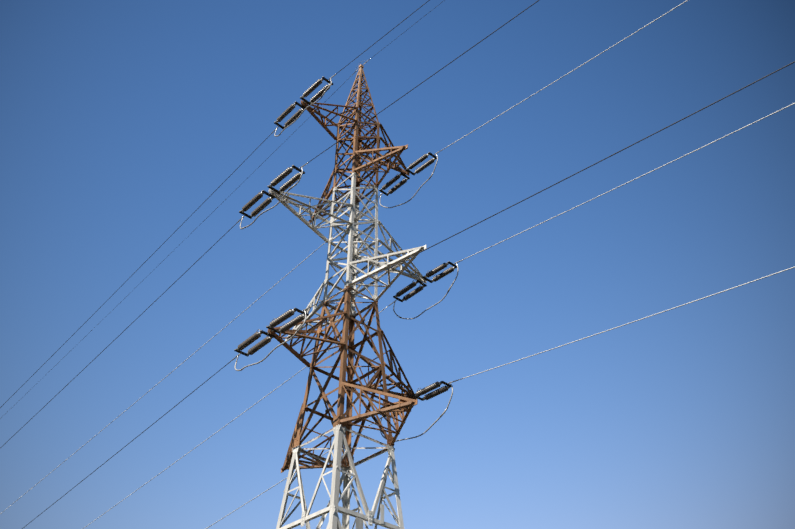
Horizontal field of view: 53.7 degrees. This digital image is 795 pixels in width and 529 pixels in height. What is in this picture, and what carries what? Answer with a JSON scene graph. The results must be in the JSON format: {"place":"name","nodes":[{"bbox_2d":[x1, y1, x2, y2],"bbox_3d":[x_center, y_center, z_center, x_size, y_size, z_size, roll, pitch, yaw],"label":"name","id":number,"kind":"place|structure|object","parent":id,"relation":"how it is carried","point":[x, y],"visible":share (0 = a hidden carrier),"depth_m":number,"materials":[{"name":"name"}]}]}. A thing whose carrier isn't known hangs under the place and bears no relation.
{"place":"outdoors","nodes":[
{"label":"outdoors","id":0,"kind":"place"},
{"bbox_2d":[0,0,794,528],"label":"conductors","id":1,"kind":"object","parent":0,"point":[424,250],"visible":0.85,"depth_m":30.28,"materials":[{"name":"white"}]},
{"bbox_2d":[0,0,794,528],"label":"sky","id":2,"kind":"structure","parent":0,"point":[119,119],"materials":[{"name":"blue"}]},
{"label":"ground","id":3,"kind":"structure","parent":0,"visible":0},
{"bbox_2d":[267,64,426,528],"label":"pylon","id":4,"kind":"object","parent":3,"relation":"on","point":[343,431],"visible":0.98,"depth_m":29.43,"materials":[{"name":"metal"}]},
{"bbox_2d":[231,329,274,361],"bbox_3d":[-5.171,2.890,27.597,0.655,0.552,2.284,30,-48,-32],"label":"tension string","id":5,"kind":"object","parent":4,"relation":"attached to","point":[252,339],"visible":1,"depth_m":27.39,"materials":[{"name":"ceramic"}]},
{"bbox_2d":[237,190,274,222],"bbox_3d":[-5.697,-2.225,31.047,0.655,0.552,2.284,30,-48,-32],"label":"tension string","id":6,"kind":"object","parent":4,"relation":"attached to","point":[260,207],"visible":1,"depth_m":30.86,"materials":[{"name":"ceramic"}]},
{"bbox_2d":[267,162,307,193],"bbox_3d":[-4.067,-3.307,29.687,0.655,0.557,2.281,30,-48,-32],"label":"tension string","id":7,"kind":"object","parent":4,"relation":"attached to","point":[282,176],"visible":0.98,"depth_m":29.74,"materials":[{"name":"ceramic"}]},
{"bbox_2d":[271,101,304,133],"bbox_3d":[-4.989,-6.542,35.337,0.655,0.552,2.284,30,-48,-32],"label":"tension string","id":8,"kind":"object","parent":4,"relation":"attached to","point":[286,112],"visible":0.96,"depth_m":35.14,"materials":[{"name":"ceramic"}]},
{"bbox_2d":[266,306,312,333],"bbox_3d":[-3.542,1.809,26.237,0.655,0.557,2.281,30,-48,-32],"label":"tension string","id":9,"kind":"object","parent":4,"relation":"attached to","point":[284,317],"visible":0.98,"depth_m":26.28,"materials":[{"name":"ceramic"}]},
{"bbox_2d":[300,74,335,104],"bbox_3d":[-3.360,-7.623,33.978,0.655,0.557,2.281,30,-48,-32],"label":"tension string","id":10,"kind":"object","parent":4,"relation":"attached to","point":[311,89],"visible":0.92,"depth_m":34.05,"materials":[{"name":"ceramic"}]},
{"bbox_2d":[234,81,458,441],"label":"jumpers","id":11,"kind":"object","parent":4,"relation":"attached to","point":[384,437],"visible":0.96,"depth_m":30.26,"materials":[{"name":"metal"}]},
{"bbox_2d":[378,172,409,198],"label":"tension string","id":12,"kind":"object","parent":4,"relation":"attached to","point":[395,187],"visible":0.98,"depth_m":38.58,"materials":[{"name":"ceramic"}]},
{"bbox_2d":[379,401,413,420],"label":"tension string","id":13,"kind":"object","parent":4,"relation":"attached to","point":[393,412],"visible":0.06,"depth_m":31.42,"materials":[{"name":"metal"}]},
{"bbox_2d":[389,280,426,305],"bbox_3d":[0.387,1.332,35.507,0.655,0.552,2.284,30,-48,-32],"label":"tension string","id":14,"kind":"object","parent":4,"relation":"attached to","point":[410,294],"visible":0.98,"depth_m":35.34,"materials":[{"name":"ceramic"}]},
{"bbox_2d":[405,150,441,174],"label":"tension string","id":15,"kind":"object","parent":4,"relation":"attached to","point":[420,160],"visible":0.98,"depth_m":37.45,"materials":[{"name":"ceramic"}]},
{"bbox_2d":[412,380,457,400],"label":"tension string","id":16,"kind":"object","parent":4,"relation":"attached to","point":[429,388],"visible":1,"depth_m":29.97,"materials":[{"name":"ceramic"}]},
{"bbox_2d":[422,259,462,282],"bbox_3d":[2.016,0.251,34.147,0.655,0.557,2.281,30,-48,-32],"label":"tension string","id":17,"kind":"object","parent":4,"relation":"attached to","point":[438,269],"visible":0.98,"depth_m":34.20,"materials":[{"name":"ceramic"}]}
]}

